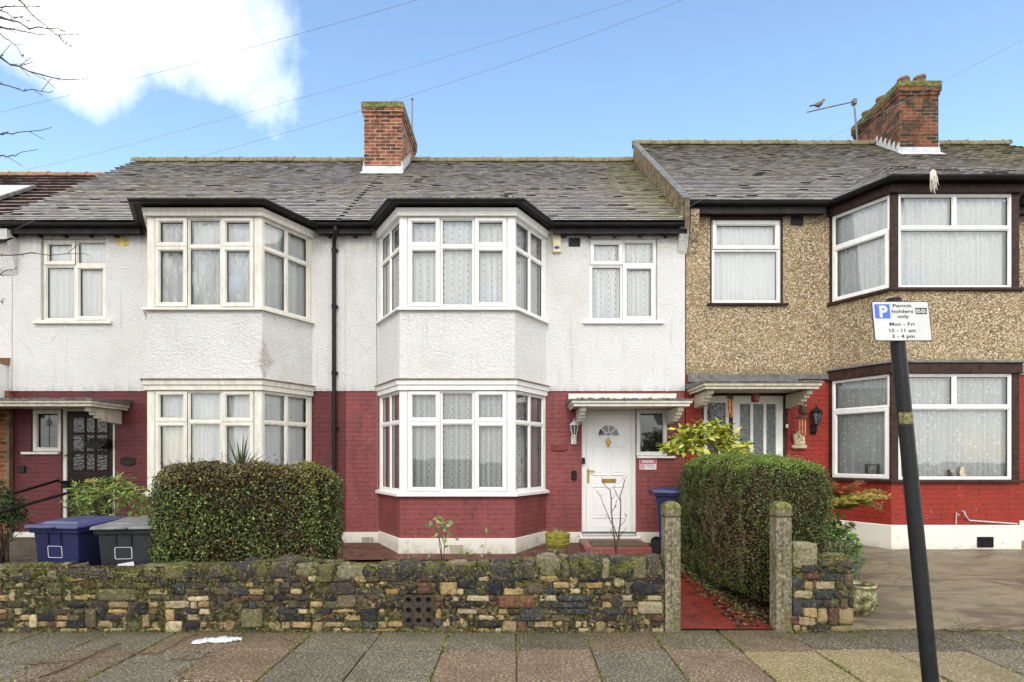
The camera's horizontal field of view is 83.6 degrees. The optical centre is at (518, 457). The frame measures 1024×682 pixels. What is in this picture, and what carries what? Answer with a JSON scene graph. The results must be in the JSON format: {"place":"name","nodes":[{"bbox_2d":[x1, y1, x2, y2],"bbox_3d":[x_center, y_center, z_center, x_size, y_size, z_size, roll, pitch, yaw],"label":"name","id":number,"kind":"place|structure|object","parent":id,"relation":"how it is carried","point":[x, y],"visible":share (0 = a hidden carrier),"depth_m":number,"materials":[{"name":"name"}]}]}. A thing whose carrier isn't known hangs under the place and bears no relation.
{"place":"outdoors","nodes":[
{"label":"outdoors","id":0,"kind":"place"},
{"bbox_2d":[2,549,37,562],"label":"path","id":1,"kind":"structure","parent":0,"point":[29,556],"depth_m":8.37,"materials":[{"name":"concrete"}]},
{"bbox_2d":[0,480,33,562],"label":"dark bush","id":2,"kind":"object","parent":1,"relation":"on","point":[4,548],"visible":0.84,"depth_m":7.92,"materials":[{"name":"green plant"}]},
{"bbox_2d":[0,537,35,548],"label":"entrance step","id":3,"kind":"object","parent":1,"relation":"on","point":[22,543],"visible":0.12,"depth_m":8.90,"materials":[{"name":"concrete"}]},
{"bbox_2d":[24,515,125,565],"bbox_3d":[-4.611,1.112,6.034,0.587,0.976,0.768,0,0,7],"label":"wheelie bin","id":4,"kind":"object","parent":1,"relation":"on","point":[69,539],"visible":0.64,"depth_m":5.77,"materials":[{"name":"blue plastic"}]},
{"bbox_2d":[129,633,211,653],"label":"fallen twig","id":5,"kind":"object","parent":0,"point":[165,649],"visible":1,"depth_m":4.71,"materials":[{"name":"brown wood"}]},
{"bbox_2d":[171,651,222,659],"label":"fallen twig","id":6,"kind":"object","parent":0,"point":[192,659],"visible":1,"depth_m":4.53,"materials":[{"name":"brown wood"}]},
{"bbox_2d":[2,0,415,111],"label":"overhead cable","id":7,"kind":"object","parent":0,"point":[214,57],"visible":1,"depth_m":7.53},
{"bbox_2d":[337,543,681,559],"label":"front path","id":8,"kind":"structure","parent":0,"point":[365,551],"depth_m":8.55,"materials":[{"name":"red tile"}]},
{"bbox_2d":[648,486,684,552],"bbox_3d":[2.370,0.932,8.724,0.768,0.976,0.587,0,0,15],"label":"wheelie bin","id":9,"kind":"object","parent":8,"relation":"on","point":[662,494],"visible":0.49,"depth_m":8.54,"materials":[{"name":"blue plastic"}]},
{"bbox_2d":[0,628,1023,681],"bbox_3d":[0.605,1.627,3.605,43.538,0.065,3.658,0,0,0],"label":"pavement","id":10,"kind":"structure","parent":0,"point":[706,655],"depth_m":4.61,"materials":[{"name":"grey concrete"}]},
{"bbox_2d":[0,0,90,304],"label":"street tree","id":11,"kind":"object","parent":10,"relation":"on","point":[22,68],"visible":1,"depth_m":3.96,"materials":[{"name":"brown plant"}]},
{"bbox_2d":[24,652,118,664],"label":"fallen twig","id":12,"kind":"object","parent":10,"relation":"on","point":[61,661],"visible":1,"depth_m":4.47,"materials":[{"name":"brown wood"}]},
{"bbox_2d":[38,641,119,677],"bbox_3d":[-3.417,1.585,4.538,0.109,0.018,0.797,0,0,1],"label":"fallen twig","id":13,"kind":"object","parent":10,"relation":"on","point":[62,668],"visible":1,"depth_m":4.38,"materials":[{"name":"brown wood"}]},
{"bbox_2d":[191,636,242,643],"bbox_3d":[-2.617,1.573,4.981,0.403,0.041,0.120,0,0,-15],"label":"plastic bag","id":14,"kind":"object","parent":10,"relation":"on","point":[219,639],"visible":1,"depth_m":4.95,"materials":[{"name":"white plastic"}]},
{"bbox_2d":[0,552,663,633],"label":"garden wall","id":15,"kind":"structure","parent":10,"relation":"on","point":[551,592],"depth_m":5.27,"materials":[{"name":"stone"}]},
{"bbox_2d":[0,628,1023,681],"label":"joint moss","id":16,"kind":"object","parent":10,"relation":"on","point":[526,631],"visible":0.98,"depth_m":5.24,"materials":[{"name":"green plant"}]},
{"bbox_2d":[661,501,680,631],"bbox_3d":[1.422,1.052,5.337,0.156,1.296,0.162,0,0,0],"label":"gatepost","id":17,"kind":"object","parent":10,"relation":"on","point":[671,537],"visible":0.91,"depth_m":5.27,"materials":[{"name":"stone"}]},
{"bbox_2d":[769,501,791,632],"bbox_3d":[2.445,1.052,5.337,0.156,1.296,0.162,0,0,0],"label":"gatepost","id":18,"kind":"object","parent":10,"relation":"on","point":[780,512],"visible":0.93,"depth_m":5.27,"materials":[{"name":"stone"}]},
{"bbox_2d":[791,541,854,631],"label":"garden wall","id":19,"kind":"structure","parent":10,"relation":"on","point":[822,591],"depth_m":5.27,"materials":[{"name":"stone"}]},
{"bbox_2d":[871,297,938,681],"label":"parking sign","id":20,"kind":"object","parent":10,"relation":"on","point":[898,322],"visible":1,"depth_m":3.15,"materials":[{"name":"metal"}]},
{"bbox_2d":[0,0,1023,200],"label":"sky","id":21,"kind":"structure","parent":0,"point":[683,69],"materials":[{"name":"blue"}]},
{"bbox_2d":[344,550,769,622],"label":"garden soil","id":22,"kind":"structure","parent":0,"point":[766,604],"depth_m":6.57,"materials":[{"name":"brown soil"}]},
{"bbox_2d":[3,479,67,496],"bbox_3d":[-7.530,0.943,8.358,0.080,1.197,2.324,0,0,0],"label":"handrail","id":23,"kind":"object","parent":22,"relation":"on","point":[64,483],"visible":0.96,"depth_m":9.10,"materials":[{"name":"black metal"}]},
{"bbox_2d":[0,479,126,513],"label":"handrail","id":24,"kind":"object","parent":22,"relation":"on","point":[32,502],"visible":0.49,"depth_m":7.88,"materials":[{"name":"black metal"}]},
{"bbox_2d":[0,171,133,538],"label":"terraced house","id":25,"kind":"structure","parent":22,"relation":"on","point":[17,189],"depth_m":9.50,"materials":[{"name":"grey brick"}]},
{"bbox_2d":[3,0,629,174],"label":"overhead cable","id":26,"kind":"object","parent":25,"relation":"attached to","point":[331,89],"visible":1,"depth_m":7.86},
{"bbox_2d":[59,472,150,516],"bbox_3d":[-5.299,0.827,7.406,1.114,1.352,0.920,0,0,0],"label":"spurge shrub","id":27,"kind":"object","parent":22,"relation":"on","point":[87,498],"visible":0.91,"depth_m":7.33,"materials":[{"name":"green plant"}]},
{"bbox_2d":[89,516,155,565],"bbox_3d":[-3.937,1.112,5.964,0.587,0.976,0.768,0,0,-7],"label":"wheelie bin","id":28,"kind":"object","parent":22,"relation":"on","point":[124,540],"visible":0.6,"depth_m":5.69,"materials":[{"name":"grey plastic"}]},
{"bbox_2d":[117,562,133,565],"bbox_3d":[-3.869,1.059,5.646,0.160,0.050,0.003,-9,0,0],"label":"paper sticker","id":29,"kind":"object","parent":28,"relation":"attached to","point":[128,564],"visible":0.57,"depth_m":5.64,"materials":[{"name":"white paper"}]},
{"bbox_2d":[0,156,383,542],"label":"terraced house","id":30,"kind":"structure","parent":22,"relation":"on","point":[195,309],"depth_m":9.50,"materials":[{"name":"white paint"}]},
{"bbox_2d":[18,466,24,472],"bbox_3d":[-8.244,0.184,9.503,0.110,0.116,0.030,0,0,0],"label":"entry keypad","id":31,"kind":"object","parent":30,"relation":"attached to","point":[21,469],"visible":1,"depth_m":9.49,"materials":[{"name":"black plastic"}]},
{"bbox_2d":[21,409,60,453],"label":"side window","id":32,"kind":"structure","parent":30,"relation":"in","point":[46,422],"depth_m":9.57,"materials":[{"name":"plastic"}]},
{"bbox_2d":[32,239,111,323],"bbox_3d":[-7.380,-2.932,9.548,1.290,1.425,0.196,0,0,0],"label":"window","id":33,"kind":"structure","parent":30,"relation":"in","point":[74,284],"depth_m":9.60,"materials":[{"name":"plastic"}]},
{"bbox_2d":[64,411,112,516],"bbox_3d":[-7.153,0.244,9.534,0.771,2.042,0.146,0,0,0],"label":"front door","id":34,"kind":"structure","parent":30,"relation":"in","point":[84,463],"depth_m":9.57,"materials":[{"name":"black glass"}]},
{"bbox_2d":[82,437,107,448],"bbox_3d":[-6.966,-0.242,9.437,0.404,0.202,0.122,0,0,0],"label":"hanging basket","id":35,"kind":"object","parent":30,"relation":"hanging from","point":[95,444],"visible":1,"depth_m":9.40,"materials":[{"name":"black metal"}]},
{"bbox_2d":[120,457,134,465],"bbox_3d":[-6.489,0.058,9.509,0.235,0.150,0.022,0,0,0],"label":"house plaque","id":36,"kind":"object","parent":30,"relation":"attached to","point":[127,461],"visible":1,"depth_m":9.50,"materials":[{"name":"black metal"}]},
{"bbox_2d":[140,378,315,496],"bbox_3d":[-4.745,-0.314,9.043,2.797,1.784,0.995,0,0,0],"label":"bay window","id":37,"kind":"structure","parent":30,"relation":"in","point":[195,417],"depth_m":8.74,"materials":[{"name":"plastic"}]},
{"bbox_2d":[142,207,314,323],"bbox_3d":[-4.745,-2.985,9.055,2.753,1.530,0.970,0,0,0],"label":"bay window","id":38,"kind":"structure","parent":30,"relation":"in","point":[199,258],"depth_m":8.74,"materials":[{"name":"plastic"}]},
{"bbox_2d":[16,0,680,228],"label":"overhead cable","id":39,"kind":"object","parent":30,"relation":"attached to","point":[361,110],"visible":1,"depth_m":8.24,"materials":[{"name":"black rubber"}]},
{"bbox_2d":[141,451,347,562],"bbox_3d":[-2.817,0.747,5.966,2.064,1.640,0.954,0,0,0],"label":"box hedge","id":40,"kind":"object","parent":22,"relation":"on","point":[206,511],"visible":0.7,"depth_m":5.68,"materials":[{"name":"green plant"}]},
{"bbox_2d":[223,433,271,467],"bbox_3d":[-3.658,0.580,7.565,1.052,1.843,0.823,0,0,0],"label":"cordyline","id":41,"kind":"object","parent":22,"relation":"on","point":[239,457],"visible":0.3,"depth_m":7.54,"materials":[{"name":"green plant"}]},
{"bbox_2d":[382,535,428,559],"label":"lavender","id":42,"kind":"object","parent":22,"relation":"on","point":[412,550],"visible":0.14,"depth_m":6.14,"materials":[{"name":"green plant"}]},
{"bbox_2d":[425,515,452,560],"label":"rose bush","id":43,"kind":"object","parent":22,"relation":"on","point":[450,523],"visible":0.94,"depth_m":6.70,"materials":[{"name":"green plant"}]},
{"bbox_2d":[428,527,490,560],"bbox_3d":[-0.631,1.131,6.366,0.688,0.742,0.327,0,0,12],"label":"seedling","id":44,"kind":"object","parent":22,"relation":"on","point":[468,552],"visible":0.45,"depth_m":6.30,"materials":[{"name":"green plant"}]},
{"bbox_2d":[341,101,693,553],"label":"terraced house","id":45,"kind":"structure","parent":22,"relation":"on","point":[495,346],"depth_m":9.50,"materials":[{"name":"paint"}]},
{"bbox_2d":[411,98,413,129],"bbox_3d":[-2.573,-7.919,13.900,0.065,1.631,0.065,0,0,23],"label":"antenna pole","id":46,"kind":"object","parent":45,"relation":"on","point":[412,99],"visible":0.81,"depth_m":13.89,"materials":[{"name":"metal"}]},
{"bbox_2d":[376,207,548,323],"bbox_3d":[-0.925,-2.985,9.057,2.870,1.530,0.973,0,0,0],"label":"bay window","id":47,"kind":"structure","parent":45,"relation":"in","point":[513,249],"depth_m":8.74,"materials":[{"name":"plastic"}]},
{"bbox_2d":[374,378,550,496],"bbox_3d":[-0.925,-0.314,9.044,2.912,1.784,0.998,0,0,0],"label":"bay window","id":48,"kind":"structure","parent":45,"relation":"in","point":[398,421],"depth_m":8.74,"materials":[{"name":"plastic"}]},
{"bbox_2d":[552,234,560,252],"bbox_3d":[0.636,-3.557,9.472,0.144,0.320,0.056,0,0,0],"label":"alarm box","id":49,"kind":"object","parent":45,"relation":"attached to","point":[556,243],"visible":0.91,"depth_m":9.45,"materials":[{"name":"beige plastic"}]},
{"bbox_2d":[551,444,566,450],"bbox_3d":[0.678,-0.173,9.509,0.270,0.130,0.022,0,0,0],"label":"house plaque","id":50,"kind":"object","parent":45,"relation":"attached to","point":[558,447],"visible":1,"depth_m":9.50,"materials":[{"name":"red paint"}]},
{"bbox_2d":[571,471,576,479],"bbox_3d":[0.923,0.286,9.493,0.082,0.152,0.050,0,0,0],"label":"key safe","id":51,"kind":"object","parent":45,"relation":"attached to","point":[573,475],"visible":1,"depth_m":9.47,"materials":[{"name":"black plastic"}]},
{"bbox_2d":[570,419,578,443],"bbox_3d":[0.917,-0.438,9.408,0.156,0.425,0.185,0,0,0],"label":"wall lantern","id":52,"kind":"object","parent":45,"relation":"attached to","point":[574,426],"depth_m":9.37,"materials":[{"name":"plastic"}]},
{"bbox_2d":[587,414,630,530],"bbox_3d":[1.512,0.245,9.558,0.739,1.956,0.098,0,0,0],"label":"front door","id":53,"kind":"structure","parent":45,"relation":"in","point":[608,435],"depth_m":9.57,"materials":[{"name":"white wood"}]},
{"bbox_2d":[583,239,663,323],"bbox_3d":[1.740,-2.932,9.548,1.335,1.425,0.196,0,0,0],"label":"window","id":54,"kind":"structure","parent":45,"relation":"in","point":[642,310],"depth_m":9.60,"materials":[{"name":"plastic"}]},
{"bbox_2d":[639,459,656,469],"bbox_3d":[2.152,0.104,9.513,0.290,0.187,0.014,0,0,0],"label":"warning sign","id":55,"kind":"object","parent":45,"relation":"attached to","point":[647,464],"visible":1,"depth_m":9.51,"materials":[{"name":"plastic"}]},
{"bbox_2d":[636,409,675,457],"bbox_3d":[2.280,-0.405,9.539,0.640,0.821,0.145,0,0,0],"label":"side window","id":56,"kind":"structure","parent":45,"relation":"in","point":[651,427],"depth_m":9.59,"materials":[{"name":"plastic"}]},
{"bbox_2d":[673,39,1022,217],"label":"overhead cable","id":57,"kind":"object","parent":45,"relation":"attached to","point":[850,127],"visible":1,"depth_m":8.38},
{"bbox_2d":[545,528,569,551],"bbox_3d":[0.561,1.147,8.200,0.360,0.339,0.358,0,0,0],"label":"yellow planter","id":58,"kind":"object","parent":22,"relation":"on","point":[560,536],"visible":0.94,"depth_m":8.07,"materials":[{"name":"ceramic"}]},
{"bbox_2d":[532,528,605,554],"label":"straggly bush","id":59,"kind":"object","parent":22,"relation":"on","point":[566,548],"visible":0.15,"depth_m":6.33,"materials":[{"name":"green plant"}]},
{"bbox_2d":[597,477,626,553],"bbox_3d":[1.082,0.741,6.581,0.360,1.068,0.079,0,0,0],"label":"bare shrub","id":60,"kind":"object","parent":22,"relation":"on","point":[615,543],"visible":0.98,"depth_m":6.59,"materials":[{"name":"brown plant"}]},
{"bbox_2d":[579,538,652,554],"bbox_3d":[1.503,1.490,8.992,1.076,0.319,0.976,0,0,0],"label":"door step","id":61,"kind":"object","parent":22,"relation":"on","point":[631,550],"depth_m":8.56,"materials":[{"name":"red tile"}]},
{"bbox_2d":[589,540,643,545],"bbox_3d":[1.503,1.319,8.868,0.781,0.021,0.497,0,0,0],"label":"doormat","id":62,"kind":"object","parent":61,"relation":"on","point":[620,542],"visible":0.82,"depth_m":8.82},
{"bbox_2d":[656,417,754,461],"bbox_3d":[2.776,0.446,8.569,1.453,2.112,0.890,0,0,0],"label":"laurel shrub","id":63,"kind":"object","parent":22,"relation":"on","point":[716,431],"visible":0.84,"depth_m":8.43,"materials":[{"name":"green plant"}]},
{"bbox_2d":[673,446,836,602],"bbox_3d":[2.797,0.754,7.099,1.322,1.781,2.914,0,0,0],"label":"privet hedge","id":64,"kind":"object","parent":22,"relation":"on","point":[727,499],"visible":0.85,"depth_m":6.07,"materials":[{"name":"green plant"}]},
{"bbox_2d":[625,74,1023,548],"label":"terraced house","id":65,"kind":"structure","parent":22,"relation":"on","point":[797,264],"depth_m":9.29,"materials":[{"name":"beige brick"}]},
{"bbox_2d":[704,396,728,454],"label":"side window","id":66,"kind":"structure","parent":65,"relation":"in","point":[716,407],"depth_m":9.58,"materials":[{"name":"glass"}]},
{"bbox_2d":[727,390,733,416],"bbox_3d":[3.333,-0.867,9.000,0.114,0.447,0.110,0,0,0],"label":"wind chime","id":67,"kind":"object","parent":65,"relation":"hanging from","point":[730,405],"visible":0.97,"depth_m":8.95,"materials":[{"name":"brown wood"}]},
{"bbox_2d":[706,215,788,305],"bbox_3d":[3.790,-3.282,9.543,1.340,1.515,0.206,0,0,0],"label":"window","id":68,"kind":"structure","parent":65,"relation":"in","point":[746,251],"depth_m":9.60,"materials":[{"name":"plastic"}]},
{"bbox_2d":[751,393,758,401],"bbox_3d":[3.743,-0.990,9.047,0.133,0.221,0.138,0,0,0],"label":"hanging lantern","id":69,"kind":"object","parent":65,"relation":"hanging from","point":[754,397],"visible":0.98,"depth_m":9.00,"materials":[{"name":"red paint"}]},
{"bbox_2d":[733,396,782,456],"bbox_3d":[3.997,-0.020,9.556,0.841,2.036,0.119,0,0,0],"label":"front door","id":70,"kind":"structure","parent":65,"relation":"in","point":[761,422],"depth_m":9.58,"materials":[{"name":"plastic"}]},
{"bbox_2d":[791,431,806,447],"bbox_3d":[4.650,-0.298,9.478,0.241,0.282,0.084,0,0,0],"label":"wall relief","id":71,"kind":"object","parent":65,"relation":"attached to","point":[799,441],"depth_m":9.45,"materials":[{"name":"stone"}]},
{"bbox_2d":[796,415,808,436],"bbox_3d":[4.540,-0.682,9.150,0.200,0.676,0.200,0,0,0],"label":"wind chime","id":72,"kind":"object","parent":65,"relation":"hanging from","point":[800,418],"visible":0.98,"depth_m":9.11,"materials":[{"name":"brown wood"}]},
{"bbox_2d":[798,402,806,414],"bbox_3d":[4.545,-0.792,9.148,0.136,0.210,0.138,0,0,0],"label":"owl ornament","id":73,"kind":"object","parent":65,"relation":"hanging from","point":[802,409],"visible":0.91,"depth_m":9.10,"materials":[{"name":"stone"}]},
{"bbox_2d":[809,405,822,434],"bbox_3d":[4.897,-0.632,9.414,0.179,0.489,0.213,0,0,0],"label":"wall lantern","id":74,"kind":"object","parent":65,"relation":"attached to","point":[816,412],"depth_m":9.38,"materials":[{"name":"black metal"}]},
{"bbox_2d":[807,98,858,139],"bbox_3d":[7.634,-8.218,13.900,1.253,1.129,0.608,0,0,0],"label":"tv aerial","id":75,"kind":"object","parent":65,"relation":"attached to","point":[853,102],"visible":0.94,"depth_m":13.89,"materials":[{"name":"metal"}]},
{"bbox_2d":[809,99,824,108],"bbox_3d":[7.268,-8.595,13.900,0.402,0.239,0.121,0,0,0],"label":"pigeon","id":76,"kind":"object","parent":75,"relation":"on","point":[818,104],"visible":1,"depth_m":13.87,"materials":[{"name":"grey"}]},
{"bbox_2d":[865,464,879,473],"bbox_3d":[5.532,0.191,8.956,0.058,0.182,0.200,0,0,-28],"label":"candle lantern","id":77,"kind":"object","parent":65,"relation":"on","point":[872,470],"visible":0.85,"depth_m":8.94,"materials":[{"name":"black metal"}]},
{"bbox_2d":[827,183,1023,305],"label":"bay window","id":78,"kind":"structure","parent":65,"relation":"in","point":[898,236],"depth_m":8.75,"materials":[{"name":"plastic"}]},
{"bbox_2d":[827,360,1023,482],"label":"bay window","id":79,"kind":"structure","parent":65,"relation":"in","point":[966,412],"depth_m":8.75,"materials":[{"name":"glass"}]},
{"bbox_2d":[930,169,938,193],"bbox_3d":[6.050,-4.011,8.332,0.111,0.369,0.050,0,0,6],"label":"hanging rag","id":80,"kind":"object","parent":65,"relation":"hanging from","point":[933,178],"visible":1,"depth_m":8.32,"materials":[{"name":"white fabric"}]},
{"bbox_2d":[958,466,965,475],"bbox_3d":[6.737,0.204,8.692,0.099,0.155,0.048,0,0,0],"label":"cat figurine","id":81,"kind":"object","parent":65,"relation":"on","point":[961,471],"visible":1,"depth_m":8.67,"materials":[{"name":"ceramic"}]},
{"bbox_2d":[681,572,773,628],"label":"garden path","id":82,"kind":"structure","parent":0,"point":[698,611],"depth_m":5.78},
{"bbox_2d":[681,560,770,626],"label":"leaf litter","id":83,"kind":"object","parent":82,"relation":"on","point":[736,598],"visible":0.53,"depth_m":6.20,"materials":[{"name":"brown plant"}]},
{"bbox_2d":[827,488,891,510],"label":"shrub","id":84,"kind":"object","parent":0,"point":[849,502],"visible":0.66,"depth_m":6.81,"materials":[{"name":"yellow plant"}]},
{"bbox_2d":[823,541,1023,630],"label":"driveway","id":85,"kind":"structure","parent":0,"point":[973,588],"depth_m":6.65,"materials":[{"name":"beige concrete"}]},
{"bbox_2d":[823,512,863,565],"bbox_3d":[3.565,1.058,6.520,0.597,0.930,0.662,0,0,17],"label":"leafy plant","id":86,"kind":"object","parent":85,"relation":"on","point":[839,530],"visible":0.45,"depth_m":6.36,"materials":[{"name":"green plant"}]},
{"bbox_2d":[824,480,865,499],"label":"fern","id":87,"kind":"object","parent":85,"relation":"on","point":[849,489],"visible":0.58,"depth_m":7.18,"materials":[{"name":"orange plant"}]},
{"bbox_2d":[836,550,858,578],"bbox_3d":[3.844,1.275,6.750,0.300,0.330,0.300,0,0,0],"label":"blue pot","id":88,"kind":"object","parent":85,"relation":"on","point":[853,565],"visible":0.07,"depth_m":6.63,"materials":[{"name":"ceramic"}]},
{"bbox_2d":[831,536,867,580],"bbox_3d":[3.491,1.177,6.090,0.395,0.728,0.433,0,0,32],"label":"rosemary","id":89,"kind":"object","parent":85,"relation":"on","point":[854,555],"visible":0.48,"depth_m":6.08,"materials":[{"name":"green plant"}]},
{"bbox_2d":[853,580,877,614],"bbox_3d":[3.430,1.417,5.780,0.343,0.305,0.344,0,0,0],"label":"ceramic pot","id":90,"kind":"object","parent":85,"relation":"on","point":[865,597],"visible":0.61,"depth_m":5.64,"materials":[{"name":"ceramic"}]}
]}

